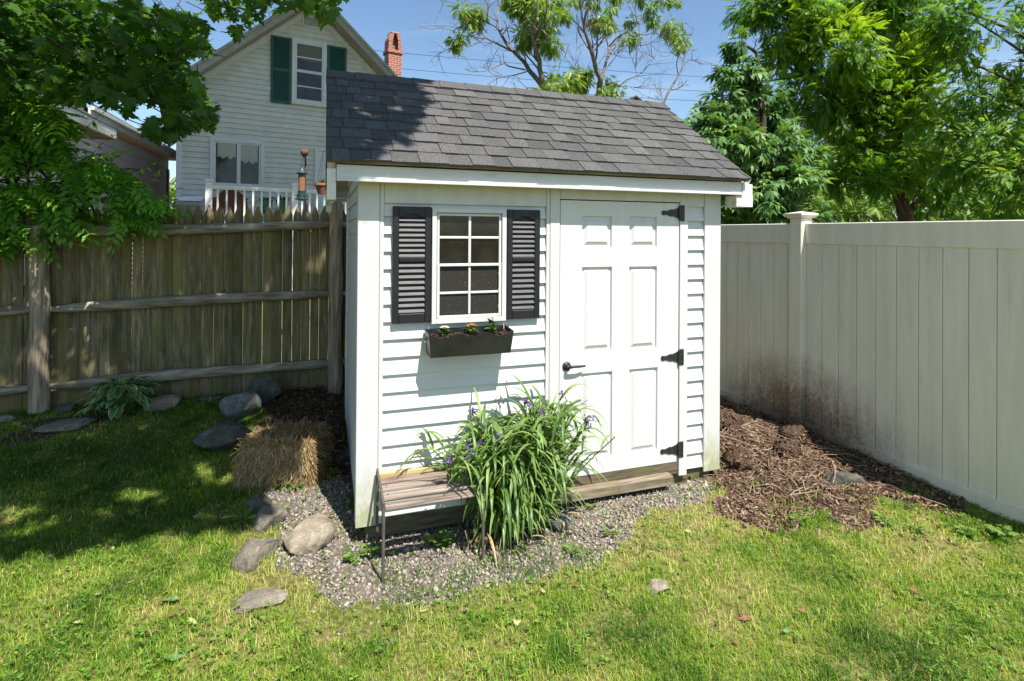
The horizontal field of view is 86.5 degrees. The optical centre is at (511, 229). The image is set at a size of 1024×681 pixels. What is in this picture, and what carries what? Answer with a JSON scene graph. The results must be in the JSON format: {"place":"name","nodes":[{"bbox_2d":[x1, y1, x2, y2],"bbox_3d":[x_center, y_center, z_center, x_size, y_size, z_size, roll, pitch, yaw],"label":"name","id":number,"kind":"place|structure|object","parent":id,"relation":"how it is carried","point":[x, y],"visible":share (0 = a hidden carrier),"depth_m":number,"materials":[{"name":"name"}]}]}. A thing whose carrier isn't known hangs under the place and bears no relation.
{"place":"outdoors","nodes":[
{"label":"outdoors","id":0,"kind":"place"},
{"bbox_2d":[191,448,760,641],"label":"gravel","id":1,"kind":"structure","parent":0,"point":[415,548],"depth_m":3.03,"materials":[{"name":"grey gravel"}]},
{"bbox_2d":[285,482,304,488],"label":"weed","id":2,"kind":"object","parent":1,"relation":"on","point":[291,485],"visible":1,"depth_m":3.67,"materials":[{"name":"green plant"}]},
{"bbox_2d":[342,546,367,561],"bbox_3d":[-0.842,1.750,2.928,0.142,0.057,0.117,1,0,-19],"label":"weed","id":3,"kind":"object","parent":1,"relation":"on","point":[348,556],"visible":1,"depth_m":2.93,"materials":[{"name":"green plant"}]},
{"bbox_2d":[360,538,387,556],"bbox_3d":[-0.761,1.756,2.994,0.123,0.055,0.130,1,0,-40],"label":"weed","id":4,"kind":"object","parent":1,"relation":"on","point":[376,547],"visible":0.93,"depth_m":3.00,"materials":[{"name":"green plant"}]},
{"bbox_2d":[375,461,484,583],"bbox_3d":[-0.459,1.585,2.994,0.538,0.471,0.374,1,0,-19],"label":"bench","id":5,"kind":"object","parent":1,"relation":"on","point":[389,482],"visible":0.7,"depth_m":2.95,"materials":[{"name":"weathered wood"},{"name":"dark metal"}]},
{"bbox_2d":[421,527,454,547],"bbox_3d":[-0.412,1.740,3.052,0.197,0.076,0.157,1,0,-19],"label":"weed","id":6,"kind":"object","parent":1,"relation":"on","point":[445,537],"visible":1,"depth_m":3.06,"materials":[{"name":"green plant"}]},
{"bbox_2d":[601,524,617,535],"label":"weed","id":7,"kind":"object","parent":1,"relation":"on","point":[606,532],"visible":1,"depth_m":3.16,"materials":[{"name":"green plant"}]},
{"bbox_2d":[0,286,1023,680],"bbox_3d":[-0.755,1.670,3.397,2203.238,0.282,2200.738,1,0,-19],"label":"ground","id":8,"kind":"structure","parent":0,"point":[564,576],"depth_m":2.77,"materials":[{"name":"green plant"}]},
{"bbox_2d":[0,414,17,421],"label":"stone","id":9,"kind":"object","parent":8,"relation":"on","point":[10,417],"visible":0.96,"depth_m":4.57,"materials":[{"name":"grey stone"}]},
{"bbox_2d":[0,206,50,414],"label":"picket fence","id":10,"kind":"object","parent":8,"relation":"on","point":[25,307],"visible":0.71,"depth_m":4.77,"materials":[{"name":"brown wood"}]},
{"bbox_2d":[52,403,77,413],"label":"stone","id":11,"kind":"object","parent":8,"relation":"on","point":[62,407],"visible":0.79,"depth_m":4.76,"materials":[{"name":"grey stone"}]},
{"bbox_2d":[33,417,98,432],"bbox_3d":[-3.666,1.605,4.475,0.413,0.076,0.270,1,0,-19],"label":"stone","id":12,"kind":"object","parent":8,"relation":"on","point":[65,425],"visible":1,"depth_m":4.41,"materials":[{"name":"grey stone"}]},
{"bbox_2d":[70,402,87,409],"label":"weed","id":13,"kind":"object","parent":8,"relation":"on","point":[79,408],"visible":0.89,"depth_m":4.79,"materials":[{"name":"green plant"}]},
{"bbox_2d":[0,30,175,282],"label":"house","id":14,"kind":"structure","parent":8,"relation":"on","point":[143,153],"depth_m":13.25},
{"bbox_2d":[74,375,162,419],"bbox_3d":[-3.402,1.434,4.716,0.641,0.350,0.541,1,0,-19],"label":"hosta","id":15,"kind":"object","parent":8,"relation":"on","point":[113,395],"visible":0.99,"depth_m":4.65,"materials":[{"name":"green plant"}]},
{"bbox_2d":[143,394,181,411],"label":"stone","id":16,"kind":"object","parent":8,"relation":"on","point":[164,402],"visible":0.77,"depth_m":4.83,"materials":[{"name":"beige stone"}]},
{"bbox_2d":[161,594,179,600],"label":"fallen leaf","id":17,"kind":"object","parent":8,"relation":"on","point":[171,599],"visible":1,"depth_m":2.57,"materials":[{"name":"green plant"}]},
{"bbox_2d":[169,175,175,212],"bbox_3d":[-21.434,-1.001,34.725,5.040,5.614,3.158,0,0,31],"label":"tree","id":18,"kind":"object","parent":8,"relation":"on","point":[172,195],"visible":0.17,"depth_m":33.71,"materials":[{"name":"green plant"}]},
{"bbox_2d":[0,0,349,147],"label":"maple tree","id":19,"kind":"object","parent":8,"relation":"on","point":[107,66],"visible":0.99,"depth_m":3.98,"materials":[{"name":"green plant"}]},
{"bbox_2d":[167,650,188,660],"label":"fallen leaf","id":20,"kind":"object","parent":8,"relation":"on","point":[178,654],"visible":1,"depth_m":2.24,"materials":[{"name":"green plant"}]},
{"bbox_2d":[179,397,195,405],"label":"weed","id":21,"kind":"object","parent":8,"relation":"on","point":[188,401],"visible":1,"depth_m":4.94,"materials":[{"name":"green plant"}]},
{"bbox_2d":[49,202,343,408],"bbox_3d":[-2.912,0.684,5.130,2.544,1.960,0.179,0,0,-13],"label":"picket fence","id":22,"kind":"object","parent":8,"relation":"on","point":[92,323],"visible":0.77,"depth_m":5.15,"materials":[{"name":"brown wood"}]},
{"bbox_2d":[0,93,190,269],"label":"climbing vine","id":23,"kind":"object","parent":22,"relation":"on","point":[32,132],"visible":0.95,"depth_m":4.68,"materials":[{"name":"green plant"}]},
{"bbox_2d":[198,395,221,401],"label":"stone","id":24,"kind":"object","parent":8,"relation":"on","point":[203,399],"visible":0.69,"depth_m":5.03,"materials":[{"name":"grey stone"}]},
{"bbox_2d":[204,395,222,403],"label":"weed","id":25,"kind":"object","parent":8,"relation":"on","point":[209,402],"visible":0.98,"depth_m":4.97,"materials":[{"name":"green plant"}]},
{"bbox_2d":[191,419,252,449],"bbox_3d":[-2.281,1.617,4.265,0.382,0.207,0.330,0,0,24],"label":"stone","id":26,"kind":"object","parent":8,"relation":"on","point":[222,434],"visible":0.9,"depth_m":4.19,"materials":[{"name":"grey stone"}]},
{"bbox_2d":[220,507,256,526],"bbox_3d":[-1.618,1.715,3.221,0.196,0.083,0.178,1,0,-39],"label":"weed","id":27,"kind":"object","parent":8,"relation":"on","point":[235,516],"visible":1,"depth_m":3.23,"materials":[{"name":"green plant"}]},
{"bbox_2d":[219,391,262,418],"bbox_3d":[-2.386,1.556,4.792,0.342,0.281,0.260,1,0,-19],"label":"stone","id":28,"kind":"object","parent":8,"relation":"on","point":[239,405],"visible":0.94,"depth_m":4.70,"materials":[{"name":"grey stone"}]},
{"bbox_2d":[231,538,279,572],"bbox_3d":[-1.378,1.745,2.937,0.155,0.136,0.288,0,0,17],"label":"stone","id":29,"kind":"object","parent":8,"relation":"on","point":[250,555],"visible":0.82,"depth_m":2.87,"materials":[{"name":"grey stone"}]},
{"bbox_2d":[230,587,287,614],"bbox_3d":[-1.203,1.766,2.595,0.255,0.072,0.175,1,0,-19],"label":"stone","id":30,"kind":"object","parent":8,"relation":"on","point":[253,601],"visible":0.86,"depth_m":2.56,"materials":[{"name":"grey stone"}]},
{"bbox_2d":[246,492,271,513],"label":"stone","id":31,"kind":"object","parent":8,"relation":"on","point":[257,501],"visible":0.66,"depth_m":3.38,"materials":[{"name":"grey stone"}]},
{"bbox_2d":[174,179,346,288],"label":"deck","id":32,"kind":"structure","parent":8,"relation":"on","point":[209,187],"depth_m":11.93,"materials":[{"name":"white painted wood"}]},
{"bbox_2d":[212,190,247,216],"bbox_3d":[-6.239,-0.458,12.031,0.684,0.820,0.601,1,0,-31],"label":"deck chair","id":33,"kind":"object","parent":32,"relation":"on","point":[222,199],"visible":0.47,"depth_m":11.77,"materials":[{"name":"red wicker"}]},
{"bbox_2d":[255,196,276,211],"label":"potted plant","id":34,"kind":"object","parent":32,"relation":"on","point":[265,204],"visible":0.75,"depth_m":12.12,"materials":[{"name":"green plant"}]},
{"bbox_2d":[273,195,290,211],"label":"potted plant","id":35,"kind":"object","parent":32,"relation":"on","point":[282,204],"visible":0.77,"depth_m":12.29,"materials":[{"name":"green plant"}]},
{"bbox_2d":[247,376,283,404],"bbox_3d":[-2.306,1.496,5.094,0.304,0.270,0.218,1,0,-34],"label":"stone","id":36,"kind":"object","parent":8,"relation":"on","point":[266,389],"visible":0.73,"depth_m":5.02,"materials":[{"name":"grey stone"}]},
{"bbox_2d":[252,504,287,533],"bbox_3d":[-1.464,1.734,3.257,0.192,0.150,0.192,0,0,35],"label":"stone","id":37,"kind":"object","parent":8,"relation":"on","point":[268,515],"visible":0.85,"depth_m":3.21,"materials":[{"name":"grey stone"}]},
{"bbox_2d":[159,1,402,294],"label":"house","id":38,"kind":"structure","parent":8,"relation":"on","point":[265,84],"depth_m":13.41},
{"bbox_2d":[210,137,264,186],"bbox_3d":[-6.550,-1.560,13.008,1.210,1.210,0.085,1,0,-31],"label":"window","id":39,"kind":"structure","parent":38,"relation":"in","point":[233,162],"depth_m":13.01,"materials":[{"name":"clear glass"}]},
{"bbox_2d":[291,37,326,107],"bbox_3d":[-5.149,-3.981,13.848,0.880,1.660,0.085,1,0,-31],"label":"window","id":40,"kind":"structure","parent":38,"relation":"in","point":[309,58],"depth_m":13.85,"materials":[{"name":"clear glass"}]},
{"bbox_2d":[318,151,344,215],"bbox_3d":[-4.626,-0.975,14.192,0.838,2.079,0.030,1,0,-31],"label":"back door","id":41,"kind":"structure","parent":38,"relation":"in","point":[322,175],"depth_m":14.01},
{"bbox_2d":[230,415,335,491],"bbox_3d":[-1.624,1.568,3.909,0.651,0.405,0.575,0,0,-5],"label":"straw bale","id":42,"kind":"object","parent":8,"relation":"on","point":[268,455],"visible":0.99,"depth_m":3.70},
{"bbox_2d":[245,371,351,486],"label":"leaf litter","id":43,"kind":"object","parent":8,"relation":"on","point":[348,478],"visible":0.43,"depth_m":4.88,"materials":[{"name":"brown plant"}]},
{"bbox_2d":[300,149,308,205],"bbox_3d":[-2.805,0.235,7.337,0.110,2.636,0.145,1,0,-19],"label":"shepherd hook","id":44,"kind":"object","parent":8,"relation":"on","point":[304,152],"visible":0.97,"depth_m":7.30,"materials":[{"name":"metal"}]},
{"bbox_2d":[294,157,308,200],"bbox_3d":[-2.814,-0.686,7.295,0.176,0.590,0.173,0,0,1],"label":"bird feeder","id":45,"kind":"object","parent":44,"relation":"hanging from","point":[301,195],"visible":1,"depth_m":7.25,"materials":[{"name":"green plastic"}]},
{"bbox_2d":[282,514,335,555],"bbox_3d":[-1.130,1.730,3.060,0.287,0.182,0.230,1,0,-42],"label":"stone","id":46,"kind":"object","parent":8,"relation":"on","point":[313,534],"visible":0.94,"depth_m":3.00,"materials":[{"name":"beige stone"}]},
{"bbox_2d":[342,208,345,388],"bbox_3d":[-0.563,0.751,5.736,2.460,2.128,0.133,0,0,-15],"label":"picket fence","id":47,"kind":"object","parent":8,"relation":"on","point":[344,282],"visible":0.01,"depth_m":5.48,"materials":[{"name":"brown wood"}]},
{"bbox_2d":[413,0,592,93],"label":"tree","id":48,"kind":"object","parent":8,"relation":"on","point":[537,19],"visible":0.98,"depth_m":9.19,"materials":[{"name":"green plant"}]},
{"bbox_2d":[395,373,617,566],"bbox_3d":[0.023,1.374,3.085,1.339,0.989,0.590,1,0,-19],"label":"spiderwort","id":49,"kind":"object","parent":8,"relation":"on","point":[517,482],"visible":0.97,"depth_m":3.06,"materials":[{"name":"green plant"}]},
{"bbox_2d":[326,69,752,538],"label":"garden shed","id":50,"kind":"structure","parent":8,"relation":"on","point":[568,239],"depth_m":3.50,"materials":[{"name":"white plastic"}]},
{"bbox_2d":[430,208,506,323],"bbox_3d":[-0.258,0.215,3.282,0.458,0.682,0.046,1,0,-19],"label":"window","id":51,"kind":"structure","parent":50,"relation":"in","point":[472,247],"depth_m":3.27,"materials":[{"name":"clear glass"}]},
{"bbox_2d":[424,325,513,357],"bbox_3d":[-0.253,0.655,3.201,0.502,0.143,0.160,1,0,-19],"label":"window box","id":52,"kind":"object","parent":50,"relation":"attached to","point":[459,341],"visible":0.98,"depth_m":3.15,"materials":[{"name":"black plastic"}]},
{"bbox_2d":[439,326,454,336],"bbox_3d":[-0.381,0.590,3.153,0.110,0.065,0.109,1,0,-19],"label":"zinnia","id":53,"kind":"object","parent":52,"relation":"in","point":[445,329],"visible":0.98,"depth_m":3.15,"materials":[{"name":"green plant"}]},
{"bbox_2d":[465,323,477,334],"bbox_3d":[-0.236,0.589,3.208,0.103,0.071,0.128,0,0,11],"label":"zinnia","id":54,"kind":"object","parent":52,"relation":"in","point":[472,329],"visible":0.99,"depth_m":3.19,"materials":[{"name":"green plant"}]},
{"bbox_2d":[485,316,497,333],"bbox_3d":[-0.121,0.571,3.253,0.099,0.108,0.102,0,0,25],"label":"zinnia","id":55,"kind":"object","parent":52,"relation":"in","point":[493,326],"visible":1,"depth_m":3.25,"materials":[{"name":"green plant"}]},
{"bbox_2d":[558,200,684,478],"bbox_3d":[0.751,0.704,3.609,0.933,1.780,0.066,1,0,-19],"label":"door","id":56,"kind":"structure","parent":50,"relation":"in","point":[619,261],"depth_m":3.62,"materials":[{"name":"white paint"}]},
{"bbox_2d":[549,512,569,530],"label":"stone","id":57,"kind":"object","parent":8,"relation":"on","point":[556,524],"visible":0.73,"depth_m":3.24,"materials":[{"name":"grey stone"}]},
{"bbox_2d":[563,542,580,554],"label":"weed","id":58,"kind":"object","parent":8,"relation":"on","point":[567,545],"visible":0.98,"depth_m":3.00,"materials":[{"name":"green plant"}]},
{"bbox_2d":[585,503,599,508],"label":"weed","id":59,"kind":"object","parent":8,"relation":"on","point":[589,505],"visible":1,"depth_m":3.45,"materials":[{"name":"green plant"}]},
{"bbox_2d":[558,0,706,99],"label":"tree","id":60,"kind":"object","parent":8,"relation":"on","point":[597,26],"visible":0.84,"depth_m":10.43,"materials":[{"name":"green plant"}]},
{"bbox_2d":[646,578,670,593],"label":"stone","id":61,"kind":"object","parent":8,"relation":"on","point":[660,584],"visible":0.78,"depth_m":2.67,"materials":[{"name":"beige stone"}]},
{"bbox_2d":[649,32,712,102],"bbox_3d":[2.753,-0.806,8.952,1.071,5.019,0.671,0,0,21],"label":"tree","id":62,"kind":"object","parent":8,"relation":"on","point":[670,88],"visible":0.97,"depth_m":9.02,"materials":[{"name":"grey plant"}]},
{"bbox_2d":[679,484,692,488],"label":"stone","id":63,"kind":"object","parent":8,"relation":"on","point":[683,485],"visible":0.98,"depth_m":3.73,"materials":[{"name":"beige stone"}]},
{"bbox_2d":[738,611,751,620],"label":"fallen leaf","id":64,"kind":"object","parent":8,"relation":"on","point":[743,615],"visible":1,"depth_m":2.49,"materials":[{"name":"brown plant"}]},
{"bbox_2d":[720,223,789,423],"bbox_3d":[2.207,0.886,5.806,0.192,2.092,1.977,1,0,-19],"label":"vinyl fence","id":65,"kind":"object","parent":8,"relation":"on","point":[754,310],"visible":0.38,"depth_m":5.29,"materials":[{"name":"white plastic"}]},
{"bbox_2d":[682,25,838,224],"bbox_3d":[4.336,-0.825,9.595,3.314,5.340,2.268,1,0,-19],"label":"tree","id":66,"kind":"object","parent":8,"relation":"on","point":[773,153],"visible":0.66,"depth_m":9.35,"materials":[{"name":"green plant"}]},
{"bbox_2d":[790,511,809,524],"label":"weed","id":67,"kind":"object","parent":8,"relation":"on","point":[803,519],"visible":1,"depth_m":3.30,"materials":[{"name":"green plant"}]},
{"bbox_2d":[712,395,974,551],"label":"bark mulch","id":68,"kind":"object","parent":8,"relation":"on","point":[822,498],"visible":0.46,"depth_m":3.70,"materials":[{"name":"brown wood"}]},
{"bbox_2d":[720,407,743,431],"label":"root clod","id":69,"kind":"object","parent":68,"relation":"on","point":[729,418],"visible":0.46,"depth_m":4.49,"materials":[{"name":"soil"}]},
{"bbox_2d":[721,446,752,470],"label":"root clod","id":70,"kind":"object","parent":68,"relation":"on","point":[735,457],"visible":0.96,"depth_m":3.92,"materials":[{"name":"soil"}]},
{"bbox_2d":[720,435,767,457],"bbox_3d":[1.770,1.649,4.174,0.048,0.056,0.410,1,0,-38],"label":"stick","id":71,"kind":"object","parent":68,"relation":"on","point":[744,443],"visible":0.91,"depth_m":4.18,"materials":[{"name":"brown wood"}]},
{"bbox_2d":[771,438,802,458],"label":"root clod","id":72,"kind":"object","parent":68,"relation":"on","point":[792,447],"visible":0.91,"depth_m":4.11,"materials":[{"name":"soil"}]},
{"bbox_2d":[778,468,799,492],"bbox_3d":[1.914,1.718,3.737,0.038,0.049,0.292,0,0,0],"label":"stick","id":73,"kind":"object","parent":68,"relation":"on","point":[782,471],"visible":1,"depth_m":3.77,"materials":[{"name":"brown wood"}]},
{"bbox_2d":[777,424,815,445],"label":"root clod","id":74,"kind":"object","parent":68,"relation":"on","point":[799,433],"visible":0.8,"depth_m":4.39,"materials":[{"name":"soil"}]},
{"bbox_2d":[802,479,813,503],"bbox_3d":[1.954,1.734,3.611,0.021,0.035,0.287,0,0,16],"label":"stick","id":75,"kind":"object","parent":68,"relation":"on","point":[805,490],"visible":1,"depth_m":3.62,"materials":[{"name":"brown wood"}]},
{"bbox_2d":[831,461,835,482],"bbox_3d":[2.262,1.700,3.827,0.026,0.020,0.366,0,0,29],"label":"stick","id":76,"kind":"object","parent":68,"relation":"on","point":[834,471],"visible":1,"depth_m":3.82,"materials":[{"name":"brown wood"}]},
{"bbox_2d":[824,472,864,486],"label":"stone","id":77,"kind":"object","parent":8,"relation":"on","point":[841,478],"visible":0.67,"depth_m":3.78,"materials":[{"name":"grey stone"}]},
{"bbox_2d":[800,163,897,222],"bbox_3d":[10.602,-0.113,17.083,3.333,4.067,3.194,0,0,2],"label":"shrub","id":78,"kind":"object","parent":8,"relation":"on","point":[845,214],"visible":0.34,"depth_m":16.68,"materials":[{"name":"green plant"}]},
{"bbox_2d":[719,0,997,221],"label":"tree","id":79,"kind":"object","parent":8,"relation":"on","point":[888,106],"visible":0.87,"depth_m":11.16,"materials":[{"name":"green plant"}]},
{"bbox_2d":[871,509,894,525],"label":"weed","id":80,"kind":"object","parent":8,"relation":"on","point":[882,516],"visible":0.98,"depth_m":3.32,"materials":[{"name":"green plant"}]},
{"bbox_2d":[784,211,1023,525],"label":"vinyl fence","id":81,"kind":"object","parent":8,"relation":"on","point":[906,349],"visible":0.92,"depth_m":3.85,"materials":[{"name":"white plastic"}]},
{"bbox_2d":[795,56,1016,221],"bbox_3d":[17.709,-3.811,27.656,12.299,11.676,7.143,0,0,2],"label":"tree","id":82,"kind":"object","parent":8,"relation":"on","point":[814,139],"visible":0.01,"depth_m":26.59,"materials":[{"name":"green plant"}]},
{"bbox_2d":[909,586,919,593],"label":"fallen leaf","id":83,"kind":"object","parent":8,"relation":"on","point":[912,589],"visible":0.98,"depth_m":2.68,"materials":[{"name":"brown plant"}]},
{"bbox_2d":[904,520,928,535],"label":"weed","id":84,"kind":"object","parent":8,"relation":"on","point":[918,527],"visible":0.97,"depth_m":3.22,"materials":[{"name":"green plant"}]},
{"bbox_2d":[887,146,1023,221],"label":"shrub","id":85,"kind":"object","parent":8,"relation":"on","point":[959,215],"visible":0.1,"depth_m":14.85,"materials":[{"name":"green plant"}]},
{"bbox_2d":[903,0,1023,219],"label":"tree","id":86,"kind":"object","parent":8,"relation":"on","point":[942,26],"visible":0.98,"depth_m":9.21,"materials":[{"name":"green plant"}]},
{"bbox_2d":[953,523,977,535],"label":"weed","id":87,"kind":"object","parent":8,"relation":"on","point":[967,532],"visible":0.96,"depth_m":3.21,"materials":[{"name":"green plant"}]},
{"bbox_2d":[928,73,1023,217],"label":"tree","id":88,"kind":"object","parent":8,"relation":"on","point":[1003,119],"visible":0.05,"depth_m":30.14,"materials":[{"name":"green plant"}]},
{"bbox_2d":[963,126,1023,220],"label":"shrub","id":89,"kind":"object","parent":8,"relation":"on","point":[1022,193],"visible":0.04,"depth_m":16.56,"materials":[{"name":"green plant"}]},
{"bbox_2d":[986,524,1020,541],"bbox_3d":[2.838,1.757,3.147,0.132,0.063,0.127,0,0,5],"label":"weed","id":90,"kind":"object","parent":8,"relation":"on","point":[999,531],"visible":1,"depth_m":3.16,"materials":[{"name":"green plant"}]},
{"bbox_3d":[-2.569,0.206,8.117,0.023,2.706,0.023,1,0,-19],"label":"plant pole","id":91,"kind":"object","parent":8,"relation":"on","visible":0},
{"bbox_2d":[314,150,326,194],"bbox_3d":[-2.684,-0.825,7.885,0.253,0.656,0.476,0,0,0],"label":"hanging pot","id":92,"kind":"object","parent":91,"relation":"hanging from","point":[320,187],"visible":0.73,"depth_m":7.70,"materials":[{"name":"ceramic"}]},
{"bbox_2d":[55,0,1023,221],"label":"sky","id":93,"kind":"structure","parent":0,"point":[373,20],"materials":[{"name":"blue"}]},
{"bbox_2d":[407,69,727,92],"bbox_3d":[8.412,-7.582,28.569,34.303,0.529,0.021,0,0,-9],"label":"overhead wire","id":94,"kind":"object","parent":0,"point":[531,79],"visible":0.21,"depth_m":27.20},
{"bbox_2d":[374,50,787,81],"bbox_3d":[8.412,-8.346,28.569,34.303,0.529,0.021,0,0,-9],"label":"overhead wire","id":95,"kind":"object","parent":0,"point":[545,65],"visible":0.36,"depth_m":27.41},
{"bbox_2d":[574,93,693,100],"bbox_3d":[10.779,-6.948,28.569,25.729,0.581,0.021,0,0,-12],"label":"overhead wire","id":96,"kind":"object","parent":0,"point":[649,98],"visible":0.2,"depth_m":27.81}
]}

